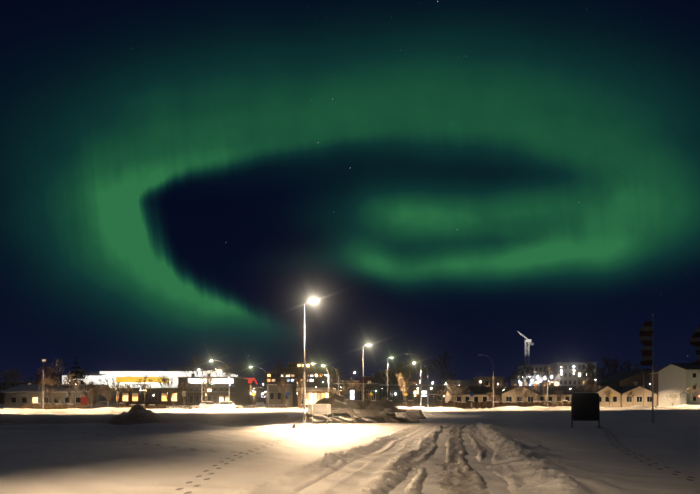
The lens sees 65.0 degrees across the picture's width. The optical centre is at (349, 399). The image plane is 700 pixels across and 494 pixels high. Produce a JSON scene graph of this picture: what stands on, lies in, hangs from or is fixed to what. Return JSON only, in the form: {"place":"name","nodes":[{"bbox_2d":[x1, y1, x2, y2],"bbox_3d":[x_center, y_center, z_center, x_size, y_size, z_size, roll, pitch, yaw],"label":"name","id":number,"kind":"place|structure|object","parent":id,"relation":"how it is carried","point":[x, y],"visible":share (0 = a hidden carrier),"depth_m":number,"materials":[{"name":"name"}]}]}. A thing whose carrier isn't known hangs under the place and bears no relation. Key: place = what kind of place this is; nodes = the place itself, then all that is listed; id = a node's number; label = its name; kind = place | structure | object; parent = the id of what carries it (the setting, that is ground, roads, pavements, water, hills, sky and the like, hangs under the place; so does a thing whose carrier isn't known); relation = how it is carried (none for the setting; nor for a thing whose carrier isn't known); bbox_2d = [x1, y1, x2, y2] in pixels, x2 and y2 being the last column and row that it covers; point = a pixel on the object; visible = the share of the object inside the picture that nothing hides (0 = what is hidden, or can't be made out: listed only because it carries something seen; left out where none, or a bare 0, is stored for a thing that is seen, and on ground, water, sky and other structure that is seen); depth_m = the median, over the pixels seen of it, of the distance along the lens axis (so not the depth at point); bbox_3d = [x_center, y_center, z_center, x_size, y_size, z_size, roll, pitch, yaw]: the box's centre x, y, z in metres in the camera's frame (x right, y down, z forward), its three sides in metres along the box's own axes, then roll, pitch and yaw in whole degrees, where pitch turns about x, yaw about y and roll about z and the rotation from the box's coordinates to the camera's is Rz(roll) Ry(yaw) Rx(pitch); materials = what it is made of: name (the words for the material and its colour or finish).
{"place":"outdoors","nodes":[
{"label":"outdoors","id":0,"kind":"place"},
{"bbox_2d":[62,371,106,384],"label":"warehouse","id":1,"kind":"structure","parent":0,"point":[95,376],"depth_m":258.93,"materials":[{"name":"white"}]},
{"bbox_2d":[0,418,314,426],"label":"cross road","id":2,"kind":"structure","parent":0,"point":[239,422],"depth_m":39.13,"materials":[{"name":"asphalt"}]},
{"bbox_2d":[100,371,237,387],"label":"building","id":3,"kind":"structure","parent":0,"point":[173,375],"depth_m":263.00,"materials":[{"name":"white"}]},
{"bbox_2d":[167,367,203,370],"bbox_3d":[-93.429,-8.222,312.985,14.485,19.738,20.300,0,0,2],"label":"roof","id":4,"kind":"structure","parent":3,"relation":"attached to","point":[175,368],"depth_m":303.07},
{"bbox_2d":[0,381,599,401],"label":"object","id":5,"kind":"structure","parent":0,"point":[260,398],"depth_m":385.64,"materials":[{"name":"brown concrete"}]},
{"bbox_2d":[0,402,671,408],"bbox_3d":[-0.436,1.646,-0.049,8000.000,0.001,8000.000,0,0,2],"label":"ground","id":6,"kind":"structure","parent":0,"point":[256,405],"depth_m":114.19,"materials":[{"name":"snow"}]},
{"bbox_2d":[0,366,19,388],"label":"tree","id":7,"kind":"object","parent":6,"relation":"on","point":[6,379],"visible":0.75,"depth_m":306.28,"materials":[{"name":"brown plant"}]},
{"bbox_2d":[6,370,26,385],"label":"tree","id":8,"kind":"object","parent":6,"relation":"on","point":[14,376],"visible":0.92,"depth_m":269.55,"materials":[{"name":"brown plant"}]},
{"bbox_2d":[68,357,84,383],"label":"conifer","id":9,"kind":"object","parent":6,"relation":"on","point":[76,372],"visible":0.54,"depth_m":152.06,"materials":[{"name":"green plant"}]},
{"bbox_2d":[106,404,166,424],"bbox_3d":[-12.882,0.971,33.156,3.800,1.392,3.000,0,0,-4],"label":"dark mound","id":10,"kind":"object","parent":6,"relation":"on","point":[137,414],"visible":0.62,"depth_m":32.49,"materials":[{"name":"soil"}]},
{"bbox_2d":[116,377,167,387],"bbox_3d":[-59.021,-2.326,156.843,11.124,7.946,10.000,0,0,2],"label":"illuminated sign","id":11,"kind":"object","parent":6,"relation":"on","point":[128,379],"visible":0.5,"depth_m":151.94,"materials":[{"name":"yellow"}]},
{"bbox_2d":[125,375,158,407],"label":"tree","id":12,"kind":"object","parent":6,"relation":"on","point":[143,386],"visible":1,"depth_m":67.86,"materials":[{"name":"brown plant"}]},
{"bbox_2d":[0,413,286,417],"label":"road bank","id":13,"kind":"structure","parent":6,"relation":"on","point":[188,415],"depth_m":46.39,"materials":[{"name":"snow"}]},
{"bbox_2d":[114,388,177,405],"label":"building","id":14,"kind":"structure","parent":6,"relation":"on","point":[158,397],"depth_m":141.59,"materials":[{"name":"grey"}]},
{"bbox_2d":[175,380,192,402],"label":"tree","id":15,"kind":"object","parent":6,"relation":"on","point":[187,386],"visible":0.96,"depth_m":81.48,"materials":[{"name":"brown plant"}]},
{"bbox_2d":[179,354,217,376],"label":"tree","id":16,"kind":"object","parent":6,"relation":"on","point":[197,363],"visible":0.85,"depth_m":172.91,"materials":[{"name":"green plant"}]},
{"bbox_2d":[194,376,218,407],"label":"tree","id":17,"kind":"object","parent":6,"relation":"on","point":[209,380],"visible":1,"depth_m":70.28,"materials":[{"name":"brown plant"}]},
{"bbox_2d":[177,377,248,406],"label":"shop block","id":18,"kind":"structure","parent":6,"relation":"on","point":[218,393],"depth_m":126.02,"materials":[{"name":"grey"}]},
{"bbox_2d":[208,359,229,408],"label":"lamp","id":19,"kind":"object","parent":6,"relation":"on","point":[229,383],"visible":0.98,"depth_m":72.73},
{"bbox_2d":[214,363,237,376],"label":"tree","id":20,"kind":"object","parent":6,"relation":"on","point":[227,372],"visible":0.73,"depth_m":165.22,"materials":[{"name":"brown plant"}]},
{"bbox_2d":[233,358,261,379],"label":"tree","id":21,"kind":"object","parent":6,"relation":"on","point":[245,367],"visible":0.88,"depth_m":206.51,"materials":[{"name":"brown plant"}]},
{"bbox_2d":[246,378,256,405],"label":"sign pylon","id":22,"kind":"structure","parent":6,"relation":"on","point":[252,382],"depth_m":152.65,"materials":[{"name":"red"}]},
{"bbox_2d":[272,361,283,371],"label":"tree","id":23,"kind":"object","parent":6,"relation":"on","point":[278,368],"visible":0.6,"depth_m":274.02,"materials":[{"name":"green plant"}]},
{"bbox_2d":[273,374,290,402],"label":"tree","id":24,"kind":"object","parent":6,"relation":"on","point":[283,382],"visible":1,"depth_m":73.43,"materials":[{"name":"brown plant"}]},
{"bbox_2d":[266,384,298,406],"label":"building","id":25,"kind":"structure","parent":6,"relation":"on","point":[273,391],"depth_m":118.49,"materials":[{"name":"grey"}]},
{"bbox_2d":[263,363,337,403],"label":"block","id":26,"kind":"structure","parent":6,"relation":"on","point":[312,369],"depth_m":210.89,"materials":[{"name":"concrete"}]},
{"bbox_2d":[293,370,313,401],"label":"tree","id":27,"kind":"object","parent":6,"relation":"on","point":[299,380],"visible":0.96,"depth_m":74.76,"materials":[{"name":"brown plant"}]},
{"bbox_2d":[296,388,335,407],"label":"building","id":28,"kind":"structure","parent":6,"relation":"on","point":[314,395],"depth_m":112.17,"materials":[{"name":"yellow"}]},
{"bbox_2d":[314,364,341,387],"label":"tree","id":29,"kind":"object","parent":6,"relation":"on","point":[323,372],"visible":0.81,"depth_m":159.86,"materials":[{"name":"brown plant"}]},
{"bbox_2d":[326,367,347,386],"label":"tree","id":30,"kind":"object","parent":6,"relation":"on","point":[335,376],"visible":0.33,"depth_m":171.79,"materials":[{"name":"brown plant"}]},
{"bbox_2d":[289,393,406,422],"bbox_3d":[0.041,0.605,40.187,9.200,2.124,6.000,0,0,-10],"label":"snow pile","id":31,"kind":"object","parent":6,"relation":"on","point":[381,406],"visible":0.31,"depth_m":39.63,"materials":[{"name":"snow"}]},
{"bbox_2d":[332,383,378,402],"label":"building","id":32,"kind":"structure","parent":6,"relation":"on","point":[357,396],"depth_m":134.89,"materials":[{"name":"grey"}]},
{"bbox_2d":[359,376,373,382],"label":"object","id":33,"kind":"structure","parent":6,"relation":"on","point":[366,378],"depth_m":189.86,"materials":[{"name":"grey"}]},
{"bbox_2d":[367,371,388,384],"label":"tree","id":34,"kind":"object","parent":6,"relation":"on","point":[377,375],"visible":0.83,"depth_m":152.43,"materials":[{"name":"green plant"}]},
{"bbox_2d":[384,363,409,384],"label":"tree","id":35,"kind":"object","parent":6,"relation":"on","point":[397,373],"visible":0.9,"depth_m":168.73,"materials":[{"name":"brown plant"}]},
{"bbox_2d":[391,361,415,384],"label":"tree","id":36,"kind":"object","parent":6,"relation":"on","point":[402,363],"visible":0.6,"depth_m":170.67,"materials":[{"name":"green plant"}]},
{"bbox_2d":[395,373,416,405],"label":"tree","id":37,"kind":"object","parent":6,"relation":"on","point":[400,381],"visible":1,"depth_m":79.92,"materials":[{"name":"brown plant"}]},
{"bbox_2d":[400,373,418,400],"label":"tree","id":38,"kind":"object","parent":6,"relation":"on","point":[410,379],"visible":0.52,"depth_m":102.52,"materials":[{"name":"brown plant"}]},
{"bbox_2d":[379,385,451,403],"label":"building","id":39,"kind":"structure","parent":6,"relation":"on","point":[398,391],"depth_m":149.50,"materials":[{"name":"grey"}]},
{"bbox_2d":[407,358,432,384],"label":"tree","id":40,"kind":"object","parent":6,"relation":"on","point":[413,371],"visible":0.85,"depth_m":174.10,"materials":[{"name":"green plant"}]},
{"bbox_2d":[413,394,435,406],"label":"bus shelter","id":41,"kind":"object","parent":6,"relation":"on","point":[431,401],"visible":0.73,"depth_m":94.08,"materials":[{"name":"glass"}]},
{"bbox_2d":[422,350,457,384],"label":"tree","id":42,"kind":"object","parent":6,"relation":"on","point":[442,363],"visible":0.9,"depth_m":179.46,"materials":[{"name":"black plant"}]},
{"bbox_2d":[433,367,455,384],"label":"tree","id":43,"kind":"object","parent":6,"relation":"on","point":[451,377],"visible":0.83,"depth_m":240.89,"materials":[{"name":"black plant"}]},
{"bbox_2d":[446,380,473,385],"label":"building","id":44,"kind":"structure","parent":6,"relation":"on","point":[466,382],"depth_m":258.41,"materials":[{"name":"grey"}]},
{"bbox_2d":[389,400,570,408],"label":"snow bank","id":45,"kind":"structure","parent":6,"relation":"on","point":[469,404],"depth_m":98.83,"materials":[{"name":"snow"}]},
{"bbox_2d":[473,377,503,385],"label":"building","id":46,"kind":"structure","parent":6,"relation":"on","point":[484,382],"depth_m":248.12,"materials":[{"name":"grey"}]},
{"bbox_2d":[485,374,509,400],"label":"tree","id":47,"kind":"object","parent":6,"relation":"on","point":[491,376],"visible":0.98,"depth_m":106.80,"materials":[{"name":"brown plant"}]},
{"bbox_2d":[501,368,528,385],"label":"tree","id":48,"kind":"object","parent":6,"relation":"on","point":[517,375],"visible":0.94,"depth_m":186.33,"materials":[{"name":"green plant"}]},
{"bbox_2d":[507,381,528,405],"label":"tree","id":49,"kind":"object","parent":6,"relation":"on","point":[516,390],"visible":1,"depth_m":100.11,"materials":[{"name":"brown plant"}]},
{"bbox_2d":[506,368,535,385],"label":"tree","id":50,"kind":"object","parent":6,"relation":"on","point":[519,374],"visible":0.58,"depth_m":188.45,"materials":[{"name":"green plant"}]},
{"bbox_2d":[517,331,533,363],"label":"crane","id":51,"kind":"object","parent":6,"relation":"on","point":[528,341],"visible":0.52,"depth_m":340.75,"materials":[{"name":"white"}]},
{"bbox_2d":[515,360,540,385],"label":"tree","id":52,"kind":"object","parent":6,"relation":"on","point":[530,369],"visible":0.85,"depth_m":238.62,"materials":[{"name":"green plant"}]},
{"bbox_2d":[527,383,539,401],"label":"tree","id":53,"kind":"object","parent":6,"relation":"on","point":[532,389],"visible":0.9,"depth_m":111.95,"materials":[{"name":"brown plant"}]},
{"bbox_2d":[517,364,551,373],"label":"building","id":54,"kind":"structure","parent":6,"relation":"on","point":[539,366],"depth_m":326.66,"materials":[{"name":"grey"}]},
{"bbox_2d":[511,374,559,385],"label":"building","id":55,"kind":"structure","parent":6,"relation":"on","point":[556,380],"depth_m":296.92,"materials":[{"name":"grey"}]},
{"bbox_2d":[535,376,551,400],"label":"tree","id":56,"kind":"object","parent":6,"relation":"on","point":[545,384],"visible":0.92,"depth_m":110.15,"materials":[{"name":"brown plant"}]},
{"bbox_2d":[538,366,557,383],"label":"tree","id":57,"kind":"object","parent":6,"relation":"on","point":[547,370],"visible":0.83,"depth_m":285.75,"materials":[{"name":"brown plant"}]},
{"bbox_2d":[443,385,658,406],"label":"long house","id":58,"kind":"structure","parent":6,"relation":"on","point":[621,398],"depth_m":118.31,"materials":[{"name":"grey"}]},
{"bbox_2d":[551,362,596,385],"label":"building","id":59,"kind":"structure","parent":6,"relation":"on","point":[568,377],"depth_m":316.12,"materials":[{"name":"grey"}]},
{"bbox_2d":[582,362,596,385],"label":"tree","id":60,"kind":"object","parent":6,"relation":"on","point":[591,369],"visible":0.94,"depth_m":172.00,"materials":[{"name":"black plant"}]},
{"bbox_2d":[581,362,609,383],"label":"tree","id":61,"kind":"object","parent":6,"relation":"on","point":[598,370],"visible":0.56,"depth_m":199.01,"materials":[{"name":"black plant"}]},
{"bbox_2d":[593,368,608,384],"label":"tree","id":62,"kind":"object","parent":6,"relation":"on","point":[598,377],"visible":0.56,"depth_m":178.40,"materials":[{"name":"black plant"}]},
{"bbox_2d":[601,356,625,376],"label":"tree","id":63,"kind":"object","parent":6,"relation":"on","point":[614,366],"visible":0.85,"depth_m":187.99,"materials":[{"name":"black plant"}]},
{"bbox_2d":[608,359,641,375],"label":"tree","id":64,"kind":"object","parent":6,"relation":"on","point":[629,365],"visible":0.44,"depth_m":183.66,"materials":[{"name":"black plant"}]},
{"bbox_2d":[596,368,656,389],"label":"dark hall","id":65,"kind":"structure","parent":6,"relation":"on","point":[626,378],"depth_m":147.72,"materials":[{"name":"metal"}]},
{"bbox_2d":[639,314,653,422],"bbox_3d":[20.262,-2.123,37.528,0.946,7.539,0.696,0,0,27],"label":"flagpole","id":66,"kind":"object","parent":6,"relation":"on","point":[646,338],"visible":1,"depth_m":37.57,"materials":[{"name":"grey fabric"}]},
{"bbox_2d":[650,373,657,405],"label":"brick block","id":67,"kind":"structure","parent":6,"relation":"on","point":[656,382],"depth_m":139.75,"materials":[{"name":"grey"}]},
{"bbox_2d":[657,363,699,405],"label":"white house","id":68,"kind":"structure","parent":6,"relation":"on","point":[676,378],"depth_m":129.16,"materials":[{"name":"grey"}]},
{"bbox_2d":[682,383,699,404],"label":"tree","id":69,"kind":"object","parent":6,"relation":"on","point":[689,388],"visible":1,"depth_m":99.11,"materials":[{"name":"brown plant"}]},
{"bbox_2d":[0,409,699,493],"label":"ground","id":70,"kind":"structure","parent":0,"point":[68,461],"depth_m":18.15,"materials":[{"name":"snow"}]},
{"bbox_2d":[42,359,46,408],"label":"flood mast","id":71,"kind":"object","parent":70,"relation":"on","point":[44,360],"visible":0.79,"depth_m":65.92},
{"bbox_2d":[37,376,56,409],"bbox_3d":[-35.586,-0.554,64.566,2.286,4.400,2.266,0,0,-29],"label":"tree","id":72,"kind":"object","parent":70,"relation":"on","point":[47,383],"visible":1,"depth_m":64.44,"materials":[{"name":"brown plant"}]},
{"bbox_2d":[37,357,66,404],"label":"tree","id":73,"kind":"object","parent":70,"relation":"on","point":[51,370],"visible":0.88,"depth_m":77.98,"materials":[{"name":"brown plant"}]},
{"bbox_2d":[44,371,65,386],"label":"tree","id":74,"kind":"object","parent":70,"relation":"on","point":[55,379],"visible":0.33,"depth_m":83.05,"materials":[{"name":"brown plant"}]},
{"bbox_2d":[0,384,117,407],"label":"grey house","id":75,"kind":"structure","parent":70,"relation":"on","point":[18,396],"depth_m":79.47,"materials":[{"name":"grey"}]},
{"bbox_2d":[80,396,88,405],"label":"door","id":76,"kind":"structure","parent":75,"relation":"attached to","point":[84,400],"depth_m":79.08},
{"bbox_2d":[57,370,80,408],"bbox_3d":[-33.028,-0.906,65.083,1.764,5.105,4.702,0,0,5],"label":"tree","id":77,"kind":"object","parent":70,"relation":"on","point":[68,377],"visible":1,"depth_m":64.99,"materials":[{"name":"brown plant"}]},
{"bbox_2d":[74,380,99,402],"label":"tree","id":78,"kind":"object","parent":70,"relation":"on","point":[89,383],"visible":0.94,"depth_m":76.59,"materials":[{"name":"brown plant"}]},
{"bbox_2d":[81,381,96,400],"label":"tree","id":79,"kind":"object","parent":70,"relation":"on","point":[85,394],"visible":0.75,"depth_m":77.33,"materials":[{"name":"brown plant"}]},
{"bbox_2d":[19,403,165,408],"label":"hedge","id":80,"kind":"object","parent":70,"relation":"on","point":[81,406],"visible":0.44,"depth_m":75.53,"materials":[{"name":"plant"}]},
{"bbox_2d":[85,401,120,408],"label":"dark car","id":81,"kind":"object","parent":70,"relation":"on","point":[99,404],"visible":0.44,"depth_m":73.34,"materials":[{"name":"black paint"}]},
{"bbox_2d":[98,377,119,406],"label":"tree","id":82,"kind":"object","parent":70,"relation":"on","point":[103,386],"visible":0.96,"depth_m":66.17,"materials":[{"name":"brown plant"}]},
{"bbox_2d":[106,378,125,404],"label":"tree","id":83,"kind":"object","parent":70,"relation":"on","point":[120,389],"visible":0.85,"depth_m":76.87,"materials":[{"name":"brown plant"}]},
{"bbox_2d":[0,421,294,429],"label":"road bank","id":84,"kind":"structure","parent":70,"relation":"on","point":[191,425],"depth_m":29.75,"materials":[{"name":"snow"}]},
{"bbox_2d":[155,375,181,407],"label":"tree","id":85,"kind":"object","parent":70,"relation":"on","point":[165,382],"visible":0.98,"depth_m":82.39,"materials":[{"name":"brown plant"}]},
{"bbox_2d":[189,401,215,408],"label":"silver car","id":86,"kind":"object","parent":70,"relation":"on","point":[209,404],"visible":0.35,"depth_m":77.83,"materials":[{"name":"grey paint"}]},
{"bbox_2d":[212,401,242,408],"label":"snowy car","id":87,"kind":"object","parent":70,"relation":"on","point":[224,404],"visible":0.65,"depth_m":78.30,"materials":[{"name":"snow"}]},
{"bbox_2d":[246,384,262,405],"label":"tree","id":88,"kind":"object","parent":70,"relation":"on","point":[255,390],"visible":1,"depth_m":72.26,"materials":[{"name":"brown plant"}]},
{"bbox_2d":[274,373,295,408],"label":"tree","id":89,"kind":"object","parent":70,"relation":"on","point":[286,378],"visible":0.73,"depth_m":86.41,"materials":[{"name":"brown plant"}]},
{"bbox_2d":[303,299,318,422],"bbox_3d":[-2.352,-2.119,32.362,1.131,7.530,0.389,0,0,23],"label":"path lamp","id":90,"kind":"object","parent":70,"relation":"on","point":[304,388],"visible":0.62,"depth_m":32.46,"materials":[{"name":"grey metal"}]},
{"bbox_2d":[308,404,330,423],"bbox_3d":[-2.004,0.962,35.689,1.511,1.369,0.106,0,0,2],"label":"road sign back","id":91,"kind":"object","parent":70,"relation":"on","point":[319,409],"visible":0.92,"depth_m":35.72,"materials":[{"name":"beige metal"}]},
{"bbox_2d":[326,369,349,393],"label":"tree","id":92,"kind":"object","parent":70,"relation":"on","point":[334,380],"visible":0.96,"depth_m":92.89,"materials":[{"name":"brown plant"}]},
{"bbox_2d":[342,377,365,398],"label":"tree","id":93,"kind":"object","parent":70,"relation":"on","point":[352,384],"visible":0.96,"depth_m":77.97,"materials":[{"name":"brown plant"}]},
{"bbox_2d":[306,408,425,423],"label":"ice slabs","id":94,"kind":"structure","parent":70,"relation":"on","point":[407,415],"depth_m":37.15,"materials":[{"name":"ice"}]},
{"bbox_2d":[362,344,371,401],"bbox_3d":[1.681,-2.001,56.175,1.131,7.294,0.389,0,0,23],"label":"path lamp","id":95,"kind":"object","parent":70,"relation":"on","point":[363,376],"visible":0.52,"depth_m":56.29,"materials":[{"name":"grey metal"}]},
{"bbox_2d":[96,426,696,493],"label":"footprints","id":96,"kind":"object","parent":70,"relation":"on","point":[308,430],"visible":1,"depth_m":14.52,"materials":[{"name":"grey"}]},
{"bbox_2d":[220,423,573,493],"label":"snow clods","id":97,"kind":"object","parent":70,"relation":"on","point":[406,468],"visible":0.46,"depth_m":13.74,"materials":[{"name":"snow"}]},
{"bbox_2d":[404,353,420,405],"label":"lamp","id":98,"kind":"object","parent":70,"relation":"on","point":[420,376],"visible":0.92,"depth_m":82.11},
{"bbox_2d":[134,421,699,493],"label":"snowy path","id":99,"kind":"structure","parent":70,"relation":"on","point":[594,466],"depth_m":12.58,"materials":[{"name":"snow"}]},
{"bbox_2d":[423,412,456,416],"bbox_3d":[7.801,1.435,52.996,6.000,0.462,4.000,0,0,-15],"label":"mound","id":100,"kind":"object","parent":70,"relation":"on","point":[435,414],"visible":0.54,"depth_m":51.81,"materials":[{"name":"snow"}]},
{"bbox_2d":[443,379,460,406],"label":"tree","id":101,"kind":"object","parent":70,"relation":"on","point":[449,380],"visible":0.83,"depth_m":91.71,"materials":[{"name":"brown plant"}]},
{"bbox_2d":[448,381,470,402],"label":"tree","id":102,"kind":"object","parent":70,"relation":"on","point":[459,388],"visible":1,"depth_m":82.15,"materials":[{"name":"brown plant"}]},
{"bbox_2d":[478,354,493,407],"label":"lamp","id":103,"kind":"object","parent":70,"relation":"on","point":[493,378],"visible":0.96,"depth_m":86.30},
{"bbox_2d":[571,392,601,427],"bbox_3d":[13.578,0.609,31.679,1.656,2.075,0.500,0,0,2],"label":"poster stand","id":104,"kind":"object","parent":70,"relation":"on","point":[585,406],"visible":0.92,"depth_m":31.60,"materials":[{"name":"black paint"}]},
{"bbox_2d":[575,374,600,390],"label":"tree","id":105,"kind":"object","parent":70,"relation":"on","point":[585,383],"visible":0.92,"depth_m":90.91,"materials":[{"name":"brown plant"}]},
{"bbox_2d":[690,324,699,364],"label":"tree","id":106,"kind":"object","parent":70,"relation":"on","point":[695,340],"visible":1,"depth_m":31.57,"materials":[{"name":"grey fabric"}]},
{"bbox_2d":[0,404,699,413],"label":"bank","id":107,"kind":"structure","parent":0,"point":[108,410],"depth_m":71.06,"materials":[{"name":"snow"}]},
{"bbox_2d":[0,0,699,387],"label":"sky","id":108,"kind":"structure","parent":0,"point":[179,178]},
{"bbox_2d":[379,370,411,384],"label":"beige block","id":109,"kind":"structure","parent":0,"point":[382,372],"depth_m":229.53,"materials":[{"name":"grey"}]},
{"bbox_2d":[191,368,636,386],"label":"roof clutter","id":110,"kind":"object","parent":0,"point":[425,383],"visible":0.58,"depth_m":129.68,"materials":[{"name":"concrete"}]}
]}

